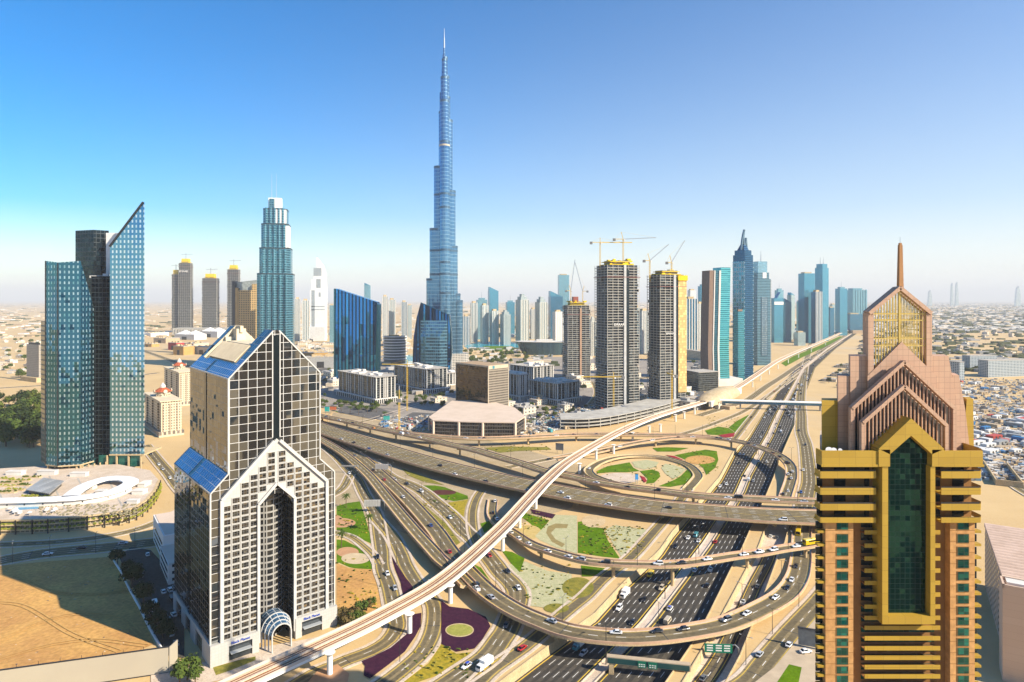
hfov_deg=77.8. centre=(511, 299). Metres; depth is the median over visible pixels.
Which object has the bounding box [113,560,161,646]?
garden wall
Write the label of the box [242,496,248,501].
window
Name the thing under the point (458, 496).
lawn
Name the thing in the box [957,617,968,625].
window
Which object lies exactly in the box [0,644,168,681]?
hoarding
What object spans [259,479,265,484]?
window
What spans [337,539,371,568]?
lawn
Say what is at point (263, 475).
window
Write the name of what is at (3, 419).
tree
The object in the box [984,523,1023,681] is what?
hotel block
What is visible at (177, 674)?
tree
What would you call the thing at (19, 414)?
tree
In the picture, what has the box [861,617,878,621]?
balcony door
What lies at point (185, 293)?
building site tower
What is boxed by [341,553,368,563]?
plaza
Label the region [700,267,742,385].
office tower
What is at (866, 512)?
balcony door
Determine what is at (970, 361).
apartment block
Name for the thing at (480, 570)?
lawn
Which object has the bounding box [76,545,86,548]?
saloon car
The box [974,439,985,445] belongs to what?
site cabin
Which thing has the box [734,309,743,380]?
office tower
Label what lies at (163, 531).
office block
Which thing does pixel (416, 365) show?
tower crane
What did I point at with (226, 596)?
window
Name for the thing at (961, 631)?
window
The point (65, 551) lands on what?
city road
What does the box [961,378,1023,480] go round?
stored materials
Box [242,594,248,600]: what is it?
window
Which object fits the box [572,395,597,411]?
parking lot
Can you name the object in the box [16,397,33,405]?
tree
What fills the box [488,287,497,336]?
skyline tower
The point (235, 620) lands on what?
window
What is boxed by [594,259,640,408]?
building site tower
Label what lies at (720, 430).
lawn
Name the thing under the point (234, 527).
window
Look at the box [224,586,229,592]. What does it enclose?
window
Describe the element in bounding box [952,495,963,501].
balcony door
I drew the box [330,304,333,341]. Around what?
skyline tower
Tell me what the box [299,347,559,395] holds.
office quarter
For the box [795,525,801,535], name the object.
bus
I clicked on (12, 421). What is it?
tree
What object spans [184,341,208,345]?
mall hall
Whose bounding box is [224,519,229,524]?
window
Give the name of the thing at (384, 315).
skyline tower
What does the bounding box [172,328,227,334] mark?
site podium
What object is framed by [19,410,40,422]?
tree
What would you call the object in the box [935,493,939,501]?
balcony door
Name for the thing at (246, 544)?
window
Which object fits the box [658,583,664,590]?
off roader
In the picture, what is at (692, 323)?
skyline tower
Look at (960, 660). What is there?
window
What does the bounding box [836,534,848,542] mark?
window
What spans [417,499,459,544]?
lawn
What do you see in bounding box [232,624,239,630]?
window
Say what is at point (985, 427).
site cabin
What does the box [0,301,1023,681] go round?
ground
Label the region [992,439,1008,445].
site cabin
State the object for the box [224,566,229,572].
window
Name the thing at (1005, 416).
site cabin
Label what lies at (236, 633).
window
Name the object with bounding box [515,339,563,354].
concert hall
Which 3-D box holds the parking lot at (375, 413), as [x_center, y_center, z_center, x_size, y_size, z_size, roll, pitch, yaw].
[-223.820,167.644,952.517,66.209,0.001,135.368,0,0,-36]
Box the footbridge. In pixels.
[720,399,821,410]
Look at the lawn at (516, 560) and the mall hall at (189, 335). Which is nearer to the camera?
the lawn at (516, 560)
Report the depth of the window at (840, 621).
164.87 m
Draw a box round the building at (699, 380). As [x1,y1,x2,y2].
[687,369,718,391]
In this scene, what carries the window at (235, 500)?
in the office tower at (254, 518)
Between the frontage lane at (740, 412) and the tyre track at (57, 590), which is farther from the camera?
the frontage lane at (740, 412)
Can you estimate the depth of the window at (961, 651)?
164.87 m
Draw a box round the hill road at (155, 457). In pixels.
[144,444,173,492]
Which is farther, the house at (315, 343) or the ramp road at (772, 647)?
the house at (315, 343)
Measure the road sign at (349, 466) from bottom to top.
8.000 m
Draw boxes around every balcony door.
[816,463,821,469]
[816,477,821,485]
[816,493,821,501]
[816,508,821,515]
[834,467,845,469]
[834,478,845,485]
[834,495,845,501]
[834,510,845,515]
[861,523,871,526]
[861,533,871,539]
[861,546,871,552]
[861,558,871,564]
[861,570,871,576]
[861,582,871,588]
[861,594,871,600]
[861,606,872,611]
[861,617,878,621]
[861,627,933,631]
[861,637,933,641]
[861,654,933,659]
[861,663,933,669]
[864,478,868,485]
[864,495,868,501]
[864,510,868,515]
[935,477,939,485]
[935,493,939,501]
[935,508,939,515]
[952,467,963,469]
[952,478,963,485]
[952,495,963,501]
[952,510,963,515]
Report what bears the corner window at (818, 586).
in the apartment tower at (899, 457)
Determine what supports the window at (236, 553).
in the office tower at (254, 518)
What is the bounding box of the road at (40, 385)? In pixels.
[0,373,157,388]
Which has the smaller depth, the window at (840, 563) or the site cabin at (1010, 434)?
the window at (840, 563)
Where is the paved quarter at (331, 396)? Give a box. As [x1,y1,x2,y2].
[317,357,696,429]
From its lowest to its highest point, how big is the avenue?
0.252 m
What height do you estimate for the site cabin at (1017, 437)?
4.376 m
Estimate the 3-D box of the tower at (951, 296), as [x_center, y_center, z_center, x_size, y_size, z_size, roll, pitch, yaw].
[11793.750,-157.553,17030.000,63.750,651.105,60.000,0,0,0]
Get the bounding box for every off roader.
[576,556,585,560]
[600,559,610,563]
[615,603,622,610]
[653,560,663,564]
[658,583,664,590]
[721,614,731,622]
[769,546,778,551]
[779,517,787,520]
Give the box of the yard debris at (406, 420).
[379,415,428,430]
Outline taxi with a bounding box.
[461,661,472,669]
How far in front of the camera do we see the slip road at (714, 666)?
326.11 m
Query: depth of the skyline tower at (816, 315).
2439.04 m
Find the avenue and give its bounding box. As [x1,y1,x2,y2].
[284,444,444,681]
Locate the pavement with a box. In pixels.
[756,619,819,681]
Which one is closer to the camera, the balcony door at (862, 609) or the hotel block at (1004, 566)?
the balcony door at (862, 609)
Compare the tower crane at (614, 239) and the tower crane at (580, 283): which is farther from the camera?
the tower crane at (580, 283)
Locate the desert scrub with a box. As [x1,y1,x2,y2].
[0,302,469,336]
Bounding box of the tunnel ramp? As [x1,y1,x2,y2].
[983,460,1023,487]
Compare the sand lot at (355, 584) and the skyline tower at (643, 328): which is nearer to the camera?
the sand lot at (355, 584)
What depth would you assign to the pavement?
291.90 m
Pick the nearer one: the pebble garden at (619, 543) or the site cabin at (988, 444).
the pebble garden at (619, 543)
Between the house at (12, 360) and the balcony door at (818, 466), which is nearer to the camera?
the balcony door at (818, 466)
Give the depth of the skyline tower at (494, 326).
2391.46 m
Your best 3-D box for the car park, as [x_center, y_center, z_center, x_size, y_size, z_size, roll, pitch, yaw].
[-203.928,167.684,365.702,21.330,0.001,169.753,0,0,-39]
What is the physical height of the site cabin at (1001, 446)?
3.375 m
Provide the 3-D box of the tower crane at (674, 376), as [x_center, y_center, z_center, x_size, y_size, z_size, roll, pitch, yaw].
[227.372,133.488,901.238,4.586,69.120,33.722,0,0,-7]
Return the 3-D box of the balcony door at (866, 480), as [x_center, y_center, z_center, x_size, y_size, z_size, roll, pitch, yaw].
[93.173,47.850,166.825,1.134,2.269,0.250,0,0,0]
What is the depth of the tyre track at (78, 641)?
309.19 m
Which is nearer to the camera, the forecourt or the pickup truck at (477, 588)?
the forecourt
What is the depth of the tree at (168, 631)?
312.12 m
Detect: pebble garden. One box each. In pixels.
[508,561,571,606]
[535,515,576,552]
[605,525,645,555]
[632,460,658,468]
[661,464,684,477]
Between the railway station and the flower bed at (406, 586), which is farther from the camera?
the railway station
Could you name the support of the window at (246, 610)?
in the office tower at (254, 518)
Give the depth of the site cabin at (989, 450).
691.39 m
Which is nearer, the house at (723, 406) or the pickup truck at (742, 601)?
the pickup truck at (742, 601)
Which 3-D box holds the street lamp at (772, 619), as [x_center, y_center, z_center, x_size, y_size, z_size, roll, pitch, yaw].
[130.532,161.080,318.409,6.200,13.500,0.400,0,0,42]
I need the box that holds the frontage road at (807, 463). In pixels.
[787,343,818,530]
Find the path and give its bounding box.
[546,523,567,546]
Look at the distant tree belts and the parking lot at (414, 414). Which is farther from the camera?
the distant tree belts
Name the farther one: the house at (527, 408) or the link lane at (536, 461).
the house at (527, 408)
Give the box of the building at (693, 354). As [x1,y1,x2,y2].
[687,349,700,359]
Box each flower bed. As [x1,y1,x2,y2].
[362,613,420,677]
[392,557,412,594]
[404,644,470,681]
[433,490,455,494]
[441,600,489,651]
[448,499,467,516]
[531,509,555,517]
[719,433,734,436]
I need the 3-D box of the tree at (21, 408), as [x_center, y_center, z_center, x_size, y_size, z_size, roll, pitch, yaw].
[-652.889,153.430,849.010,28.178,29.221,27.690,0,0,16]
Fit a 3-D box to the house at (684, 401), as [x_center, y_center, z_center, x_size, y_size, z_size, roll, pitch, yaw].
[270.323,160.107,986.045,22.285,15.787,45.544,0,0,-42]
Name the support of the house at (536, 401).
on the ground at (1002, 505)
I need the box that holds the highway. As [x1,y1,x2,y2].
[515,318,877,681]
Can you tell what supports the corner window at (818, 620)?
in the apartment tower at (899, 457)
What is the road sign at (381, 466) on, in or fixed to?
on the sand verge at (508, 499)
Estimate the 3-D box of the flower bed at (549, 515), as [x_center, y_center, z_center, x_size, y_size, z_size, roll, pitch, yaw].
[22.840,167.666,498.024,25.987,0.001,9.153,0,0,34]
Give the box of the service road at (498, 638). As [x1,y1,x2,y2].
[321,435,531,681]
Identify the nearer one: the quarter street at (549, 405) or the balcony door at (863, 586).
the balcony door at (863, 586)
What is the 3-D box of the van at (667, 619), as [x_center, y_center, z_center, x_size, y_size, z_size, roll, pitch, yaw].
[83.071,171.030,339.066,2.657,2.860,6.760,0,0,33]
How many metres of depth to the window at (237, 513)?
297.46 m
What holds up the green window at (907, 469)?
in the apartment tower at (899, 457)
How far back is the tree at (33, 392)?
1028.42 m
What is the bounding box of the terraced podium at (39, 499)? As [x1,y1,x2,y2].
[0,464,161,534]
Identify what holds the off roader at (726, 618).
on the flyover at (507, 605)
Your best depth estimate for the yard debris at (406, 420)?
865.66 m
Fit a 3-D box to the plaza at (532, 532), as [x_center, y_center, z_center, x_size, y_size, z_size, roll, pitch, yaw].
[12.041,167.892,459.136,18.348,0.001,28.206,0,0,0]
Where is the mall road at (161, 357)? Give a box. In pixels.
[144,350,190,367]
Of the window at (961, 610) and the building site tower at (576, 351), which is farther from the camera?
the building site tower at (576, 351)
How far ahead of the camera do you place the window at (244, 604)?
300.23 m
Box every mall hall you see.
[144,331,168,336]
[144,342,159,346]
[154,336,179,342]
[168,341,183,349]
[173,344,194,354]
[174,330,206,339]
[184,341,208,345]
[195,345,210,353]
[200,327,225,337]
[300,350,327,355]
[306,354,333,367]
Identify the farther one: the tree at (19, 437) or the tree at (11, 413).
the tree at (11, 413)
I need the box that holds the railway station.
[697,386,740,408]
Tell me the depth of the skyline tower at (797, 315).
3001.45 m
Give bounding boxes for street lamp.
[598,619,613,663]
[766,605,778,633]
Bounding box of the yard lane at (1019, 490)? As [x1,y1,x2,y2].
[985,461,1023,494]
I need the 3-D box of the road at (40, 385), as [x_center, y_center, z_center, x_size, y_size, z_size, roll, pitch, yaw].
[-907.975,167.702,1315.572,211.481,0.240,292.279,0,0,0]
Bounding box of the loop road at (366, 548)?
[335,530,384,565]
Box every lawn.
[213,656,255,674]
[337,501,370,542]
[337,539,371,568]
[402,468,442,484]
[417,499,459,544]
[423,485,467,500]
[474,565,489,580]
[478,346,511,350]
[480,521,492,532]
[486,446,550,452]
[503,551,524,571]
[522,513,548,529]
[544,603,568,612]
[562,577,593,597]
[578,521,618,557]
[581,565,606,575]
[597,462,638,472]
[640,469,659,483]
[653,447,686,450]
[660,469,692,486]
[676,450,717,474]
[705,427,734,434]
[729,415,748,431]
[777,664,801,681]
[782,336,841,365]
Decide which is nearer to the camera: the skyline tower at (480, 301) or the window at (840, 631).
the window at (840, 631)
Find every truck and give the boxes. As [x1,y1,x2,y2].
[473,585,480,591]
[475,653,492,671]
[619,586,629,598]
[740,599,745,605]
[754,549,763,553]
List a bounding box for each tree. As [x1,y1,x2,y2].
[0,406,14,414]
[0,415,18,424]
[0,422,14,443]
[0,431,15,446]
[2,395,14,404]
[4,408,15,417]
[5,416,23,428]
[8,400,27,406]
[11,389,29,400]
[12,425,23,436]
[13,404,31,413]
[13,410,30,418]
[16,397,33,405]
[17,421,36,429]
[18,431,27,446]
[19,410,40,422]
[20,425,40,446]
[20,435,36,447]
[22,414,40,426]
[23,411,40,423]
[26,388,40,398]
[32,400,40,408]
[107,548,125,563]
[118,562,145,587]
[120,559,133,569]
[130,580,155,601]
[140,599,159,616]
[144,608,166,625]
[151,615,174,637]
[160,622,177,638]
[170,661,186,681]
[174,652,201,679]
[186,661,203,681]
[335,529,347,546]
[337,606,348,617]
[337,608,354,624]
[347,609,359,620]
[349,606,360,611]
[354,598,368,610]
[355,608,365,619]
[363,513,373,529]
[363,599,371,610]
[367,596,376,607]
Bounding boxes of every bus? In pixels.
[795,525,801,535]
[802,537,819,545]
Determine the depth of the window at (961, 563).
164.87 m
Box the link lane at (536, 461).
[506,445,611,468]
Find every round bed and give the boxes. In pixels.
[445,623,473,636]
[447,624,472,635]
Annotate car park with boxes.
[120,547,183,657]
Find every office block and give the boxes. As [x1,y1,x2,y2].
[20,342,40,382]
[153,511,173,584]
[336,369,397,403]
[383,334,406,363]
[394,362,449,393]
[428,361,525,435]
[447,370,455,388]
[509,362,553,378]
[509,370,528,400]
[528,377,581,404]
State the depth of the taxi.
289.69 m
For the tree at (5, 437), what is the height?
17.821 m
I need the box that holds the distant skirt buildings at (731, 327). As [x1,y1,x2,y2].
[463,303,862,336]
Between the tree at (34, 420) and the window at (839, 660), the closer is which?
the window at (839, 660)
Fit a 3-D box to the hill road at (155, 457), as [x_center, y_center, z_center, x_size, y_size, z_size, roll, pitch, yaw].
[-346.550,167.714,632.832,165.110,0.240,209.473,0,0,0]
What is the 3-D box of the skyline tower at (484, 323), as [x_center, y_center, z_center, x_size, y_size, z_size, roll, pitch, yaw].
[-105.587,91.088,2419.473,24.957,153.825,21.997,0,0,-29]
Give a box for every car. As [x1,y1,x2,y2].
[42,551,52,555]
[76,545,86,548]
[170,611,177,617]
[487,594,494,599]
[503,621,508,627]
[517,644,527,651]
[546,618,557,623]
[572,642,584,650]
[579,649,587,656]
[610,629,621,634]
[629,618,636,624]
[641,596,647,601]
[651,627,663,633]
[677,560,686,564]
[677,625,689,631]
[699,674,707,681]
[702,556,711,560]
[742,610,751,615]
[755,650,763,657]
[772,594,779,599]
[785,641,792,647]
[799,648,811,653]
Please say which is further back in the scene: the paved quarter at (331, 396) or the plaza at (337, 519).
the paved quarter at (331, 396)
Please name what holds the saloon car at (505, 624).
on the service road at (498, 638)
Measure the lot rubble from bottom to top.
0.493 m
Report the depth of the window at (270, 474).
308.03 m
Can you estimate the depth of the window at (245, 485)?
300.23 m
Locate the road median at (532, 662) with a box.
[498,418,796,681]
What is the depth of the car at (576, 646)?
312.17 m
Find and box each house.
[0,355,11,358]
[5,359,17,362]
[7,369,15,373]
[144,383,183,437]
[164,359,189,405]
[295,341,305,344]
[310,342,320,344]
[321,347,333,351]
[323,369,333,377]
[327,377,338,385]
[428,395,446,402]
[515,402,535,414]
[520,359,543,362]
[529,397,546,405]
[556,401,573,410]
[566,373,584,379]
[574,378,591,387]
[591,363,596,369]
[638,384,644,389]
[639,392,646,400]
[677,397,700,409]
[686,395,735,409]
[687,386,693,395]
[820,377,836,381]
[830,371,841,376]
[834,364,845,367]
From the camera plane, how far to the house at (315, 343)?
2367.55 m
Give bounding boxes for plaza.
[308,664,348,681]
[335,515,342,523]
[335,518,355,526]
[337,547,358,555]
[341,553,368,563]
[517,525,539,538]
[582,515,605,526]
[601,473,640,482]
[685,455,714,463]
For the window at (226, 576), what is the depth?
294.85 m
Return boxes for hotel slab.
[232,280,256,338]
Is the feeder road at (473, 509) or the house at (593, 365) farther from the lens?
the house at (593, 365)
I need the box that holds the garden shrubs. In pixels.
[336,416,744,678]
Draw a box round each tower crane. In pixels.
[382,360,417,410]
[397,386,401,429]
[565,261,574,299]
[575,263,587,301]
[581,372,624,406]
[590,238,631,268]
[613,232,655,260]
[643,244,668,281]
[665,240,684,268]
[666,370,677,417]
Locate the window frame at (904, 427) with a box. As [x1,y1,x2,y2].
[870,415,943,623]
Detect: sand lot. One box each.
[0,557,153,668]
[337,564,380,626]
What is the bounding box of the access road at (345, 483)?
[335,474,355,496]
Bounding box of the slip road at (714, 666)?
[692,554,776,681]
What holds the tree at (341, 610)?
on the ground at (1002, 505)
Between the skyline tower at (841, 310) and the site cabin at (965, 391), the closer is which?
the site cabin at (965, 391)
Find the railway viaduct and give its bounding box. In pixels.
[218,314,877,681]
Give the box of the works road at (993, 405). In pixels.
[973,403,1019,405]
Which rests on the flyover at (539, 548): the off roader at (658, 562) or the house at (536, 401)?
the off roader at (658, 562)
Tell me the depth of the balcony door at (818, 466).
166.70 m
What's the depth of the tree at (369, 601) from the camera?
342.83 m
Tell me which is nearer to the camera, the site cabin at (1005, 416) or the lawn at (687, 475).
the lawn at (687, 475)
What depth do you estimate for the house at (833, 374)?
1390.96 m
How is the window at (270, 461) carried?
in the office tower at (254, 518)
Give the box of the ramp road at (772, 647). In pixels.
[721,586,819,681]
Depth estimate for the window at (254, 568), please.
302.73 m
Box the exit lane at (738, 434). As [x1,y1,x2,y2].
[731,341,841,438]
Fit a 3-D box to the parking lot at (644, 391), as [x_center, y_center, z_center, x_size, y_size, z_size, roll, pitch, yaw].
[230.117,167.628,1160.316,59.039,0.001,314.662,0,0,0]
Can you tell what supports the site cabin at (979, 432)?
on the ground at (1002, 505)
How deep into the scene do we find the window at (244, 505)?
300.23 m
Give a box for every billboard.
[383,416,389,426]
[556,443,563,453]
[798,626,819,646]
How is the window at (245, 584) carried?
in the office tower at (254, 518)
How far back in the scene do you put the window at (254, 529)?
302.73 m
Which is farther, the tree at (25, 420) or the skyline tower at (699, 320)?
the skyline tower at (699, 320)
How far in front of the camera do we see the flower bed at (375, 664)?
300.19 m
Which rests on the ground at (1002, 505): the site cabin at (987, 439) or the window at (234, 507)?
the site cabin at (987, 439)
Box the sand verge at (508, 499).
[321,412,584,541]
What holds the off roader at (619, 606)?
on the highway
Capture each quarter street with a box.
[388,373,567,412]
[581,382,596,411]
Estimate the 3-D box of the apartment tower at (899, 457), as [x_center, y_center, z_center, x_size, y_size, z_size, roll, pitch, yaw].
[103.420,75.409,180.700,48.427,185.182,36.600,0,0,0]
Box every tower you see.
[41,261,106,468]
[75,202,161,468]
[171,265,177,331]
[173,325,336,667]
[178,254,192,327]
[202,268,219,327]
[227,259,240,327]
[257,196,294,344]
[295,297,300,340]
[302,299,308,339]
[309,258,326,340]
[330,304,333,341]
[334,289,380,378]
[364,283,370,298]
[382,295,387,340]
[389,298,395,334]
[401,300,406,337]
[407,304,411,338]
[413,303,452,369]
[426,32,468,369]
[463,314,469,344]
[470,301,477,342]
[476,294,486,339]
[480,303,488,343]
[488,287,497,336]
[490,309,498,343]
[500,310,510,344]
[506,300,514,333]
[516,294,528,343]
[530,308,534,338]
[535,297,547,339]
[548,291,562,338]
[552,310,561,340]
[558,274,568,330]
[562,297,590,380]
[589,317,596,355]
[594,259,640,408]
[637,306,640,346]
[638,309,648,353]
[647,270,687,399]
[687,297,697,349]
[688,289,695,298]
[698,284,701,301]
[698,302,700,349]
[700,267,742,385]
[733,229,752,380]
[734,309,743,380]
[753,257,770,364]
[771,292,783,342]
[775,288,783,297]
[783,298,790,341]
[787,292,794,338]
[794,331,805,345]
[796,300,797,330]
[798,272,814,342]
[811,290,821,342]
[814,243,983,681]
[815,260,828,340]
[829,307,833,336]
[830,304,834,329]
[835,287,846,335]
[847,288,866,313]
[847,313,862,332]
[927,289,931,305]
[950,283,953,305]
[954,281,958,305]
[1014,285,1020,305]
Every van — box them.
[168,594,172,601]
[647,569,653,576]
[663,615,671,624]
[693,531,698,537]
[734,494,742,498]
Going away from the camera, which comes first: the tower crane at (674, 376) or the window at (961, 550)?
the window at (961, 550)
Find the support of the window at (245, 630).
in the office tower at (254, 518)
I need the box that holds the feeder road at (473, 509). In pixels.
[465,491,486,545]
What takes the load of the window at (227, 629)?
in the office tower at (254, 518)
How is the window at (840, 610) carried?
in the apartment tower at (899, 457)
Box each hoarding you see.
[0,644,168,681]
[169,640,177,671]
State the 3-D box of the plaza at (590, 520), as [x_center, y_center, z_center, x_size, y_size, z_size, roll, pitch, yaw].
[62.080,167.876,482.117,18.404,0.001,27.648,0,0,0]
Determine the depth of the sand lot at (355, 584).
370.61 m
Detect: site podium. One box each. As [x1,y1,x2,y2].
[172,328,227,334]
[560,397,680,428]
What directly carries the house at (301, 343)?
on the ground at (1002, 505)
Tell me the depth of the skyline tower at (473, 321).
2491.26 m
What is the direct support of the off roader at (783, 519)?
on the flyover at (747, 514)
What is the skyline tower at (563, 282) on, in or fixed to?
on the ground at (1002, 505)
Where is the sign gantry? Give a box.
[607,654,690,674]
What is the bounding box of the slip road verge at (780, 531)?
[690,524,787,681]
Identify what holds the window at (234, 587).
in the office tower at (254, 518)
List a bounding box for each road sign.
[341,465,358,473]
[364,500,384,511]
[375,464,391,474]
[704,643,738,656]
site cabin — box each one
[962,390,970,393]
[974,429,983,435]
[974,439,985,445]
[978,391,987,394]
[979,437,992,441]
[980,422,1000,427]
[980,425,990,429]
[980,442,995,446]
[983,448,998,453]
[985,433,1002,439]
[987,417,1002,423]
[991,385,1004,388]
[992,414,1001,418]
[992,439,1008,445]
[994,413,1010,417]
[994,445,1006,448]
[1005,421,1023,427]
[1006,418,1020,421]
[1006,433,1023,436]
[1009,448,1021,452]
[1011,436,1023,439]
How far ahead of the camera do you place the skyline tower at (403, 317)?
2591.03 m
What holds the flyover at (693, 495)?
on the ground at (1002, 505)
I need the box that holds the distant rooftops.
[867,302,1023,332]
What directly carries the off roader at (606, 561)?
on the flyover at (539, 548)
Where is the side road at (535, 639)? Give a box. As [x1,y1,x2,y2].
[464,487,694,681]
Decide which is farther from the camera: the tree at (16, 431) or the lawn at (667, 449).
the tree at (16, 431)
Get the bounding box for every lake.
[406,355,412,362]
[464,342,518,347]
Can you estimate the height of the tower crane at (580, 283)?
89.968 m
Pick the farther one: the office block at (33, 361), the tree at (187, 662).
the office block at (33, 361)
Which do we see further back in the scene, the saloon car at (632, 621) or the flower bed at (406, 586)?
the flower bed at (406, 586)
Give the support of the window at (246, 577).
in the office tower at (254, 518)
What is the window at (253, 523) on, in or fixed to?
in the office tower at (254, 518)
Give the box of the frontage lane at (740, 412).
[681,370,805,433]
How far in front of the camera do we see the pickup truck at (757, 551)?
398.85 m
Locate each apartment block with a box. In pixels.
[949,360,963,379]
[962,354,996,367]
[978,358,1023,377]
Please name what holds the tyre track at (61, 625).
on the sand lot at (74, 575)
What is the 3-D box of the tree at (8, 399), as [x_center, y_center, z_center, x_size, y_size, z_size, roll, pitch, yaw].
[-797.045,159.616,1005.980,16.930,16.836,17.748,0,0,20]
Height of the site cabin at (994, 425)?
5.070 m
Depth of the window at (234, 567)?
297.31 m
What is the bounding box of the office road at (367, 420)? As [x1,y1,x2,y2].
[359,395,451,421]
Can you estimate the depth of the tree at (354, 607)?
334.39 m
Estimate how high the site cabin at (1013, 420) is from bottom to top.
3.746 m
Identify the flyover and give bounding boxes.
[321,414,818,504]
[321,422,816,526]
[321,436,475,588]
[340,445,813,645]
[389,429,710,445]
[486,499,819,585]
[553,435,797,505]
[583,454,702,489]
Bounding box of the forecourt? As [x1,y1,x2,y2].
[151,637,315,681]
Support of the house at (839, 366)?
on the ground at (1002, 505)
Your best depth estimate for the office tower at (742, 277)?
1309.63 m
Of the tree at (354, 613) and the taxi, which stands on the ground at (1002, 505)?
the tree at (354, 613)
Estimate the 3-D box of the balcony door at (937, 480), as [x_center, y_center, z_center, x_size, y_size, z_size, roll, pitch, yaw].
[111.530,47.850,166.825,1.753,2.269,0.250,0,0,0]
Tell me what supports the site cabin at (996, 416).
on the ground at (1002, 505)
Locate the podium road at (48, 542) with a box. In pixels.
[0,510,173,547]
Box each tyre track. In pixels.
[0,601,121,651]
[0,612,141,641]
[0,638,146,659]
[13,571,126,594]
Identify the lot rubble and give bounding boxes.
[3,564,139,659]
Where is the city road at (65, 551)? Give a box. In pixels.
[0,537,155,565]
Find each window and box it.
[224,506,229,511]
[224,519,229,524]
[224,526,229,531]
[224,533,229,538]
[224,546,229,551]
[224,553,229,558]
[224,560,229,565]
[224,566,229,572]
[224,573,229,578]
[224,580,229,585]
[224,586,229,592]
[224,593,229,599]
[224,600,229,605]
[224,607,229,612]
[224,627,229,632]
[224,633,229,639]
[232,497,239,503]
[232,504,239,509]
[232,511,239,516]
[232,517,239,523]
[232,524,239,529]
[232,531,239,536]
[232,537,239,543]
[232,544,239,549]
[232,550,239,556]
[232,557,239,563]
[232,564,239,570]
[232,570,239,576]
[232,577,239,583]
[232,584,239,590]
[232,590,239,596]
[232,597,239,603]
[232,604,239,610]
[232,610,239,616]
[232,617,239,623]
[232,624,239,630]
[232,630,239,636]
[242,482,248,487]
[242,489,248,494]
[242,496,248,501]
[242,502,248,507]
[242,509,248,514]
[242,515,248,521]
[242,522,248,527]
[242,529,248,534]
[242,535,248,540]
[242,542,248,547]
[242,548,248,554]
[242,555,248,560]
[242,561,248,567]
[242,568,248,574]
[242,575,248,580]
[242,581,248,587]
[242,588,248,593]
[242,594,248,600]
[242,601,248,607]
[242,608,248,613]
[242,614,248,620]
[242,621,248,626]
[242,627,248,633]
[251,474,256,479]
[251,494,256,499]
[251,520,256,525]
[251,527,256,532]
[251,566,256,571]
[259,466,265,471]
[259,473,265,478]
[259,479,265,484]
[259,486,265,491]
[268,452,274,457]
[268,459,274,463]
[268,465,274,470]
[268,471,274,476]
[268,478,274,483]
[815,521,822,527]
[815,534,822,540]
[815,547,822,553]
[815,559,822,565]
[815,571,822,577]
[815,582,822,589]
[815,594,822,601]
[815,605,822,612]
[815,616,822,622]
[815,626,822,632]
[815,636,822,642]
[815,646,822,652]
[815,656,822,661]
[815,665,822,670]
[836,523,848,529]
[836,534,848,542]
[836,546,848,555]
[836,559,848,567]
[836,571,848,580]
[836,583,848,591]
[836,595,848,603]
[836,606,848,614]
[836,617,848,625]
[836,627,848,635]
[836,638,848,645]
[836,647,848,655]
[836,657,848,664]
[836,666,848,673]
[836,675,848,681]
[888,437,926,612]
[957,523,968,529]
[957,534,968,542]
[957,546,968,555]
[957,559,968,567]
[957,571,968,580]
[957,583,968,591]
[957,595,968,603]
[957,606,968,614]
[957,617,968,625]
[957,627,968,635]
[957,638,968,645]
[957,647,968,655]
[957,657,968,664]
[957,666,968,673]
[957,675,968,681]
[988,574,998,630]
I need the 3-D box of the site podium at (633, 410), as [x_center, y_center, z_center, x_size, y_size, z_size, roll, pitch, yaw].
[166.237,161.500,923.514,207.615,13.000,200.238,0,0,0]
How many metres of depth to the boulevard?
1271.52 m
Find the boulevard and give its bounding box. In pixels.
[694,333,850,415]
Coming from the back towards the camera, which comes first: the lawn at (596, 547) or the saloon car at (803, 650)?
the lawn at (596, 547)
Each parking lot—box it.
[318,368,332,389]
[338,406,395,418]
[400,412,433,425]
[526,412,559,427]
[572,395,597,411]
[639,383,646,393]
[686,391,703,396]
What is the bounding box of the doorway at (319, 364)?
[317,362,323,367]
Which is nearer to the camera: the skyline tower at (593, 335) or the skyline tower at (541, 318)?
the skyline tower at (593, 335)
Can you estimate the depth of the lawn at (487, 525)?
471.22 m
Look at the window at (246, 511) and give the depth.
300.23 m
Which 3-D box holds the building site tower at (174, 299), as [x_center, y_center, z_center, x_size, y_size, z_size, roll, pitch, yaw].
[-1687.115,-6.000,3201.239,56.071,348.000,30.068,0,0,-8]
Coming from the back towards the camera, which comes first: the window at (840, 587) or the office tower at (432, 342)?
the office tower at (432, 342)
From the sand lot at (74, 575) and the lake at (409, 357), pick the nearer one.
the sand lot at (74, 575)
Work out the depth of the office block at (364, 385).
1049.07 m
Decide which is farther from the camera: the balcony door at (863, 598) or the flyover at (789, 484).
the flyover at (789, 484)
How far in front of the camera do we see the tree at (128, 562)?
389.39 m
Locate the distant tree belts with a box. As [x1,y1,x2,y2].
[858,304,1023,372]
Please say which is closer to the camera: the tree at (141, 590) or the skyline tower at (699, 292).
the tree at (141, 590)

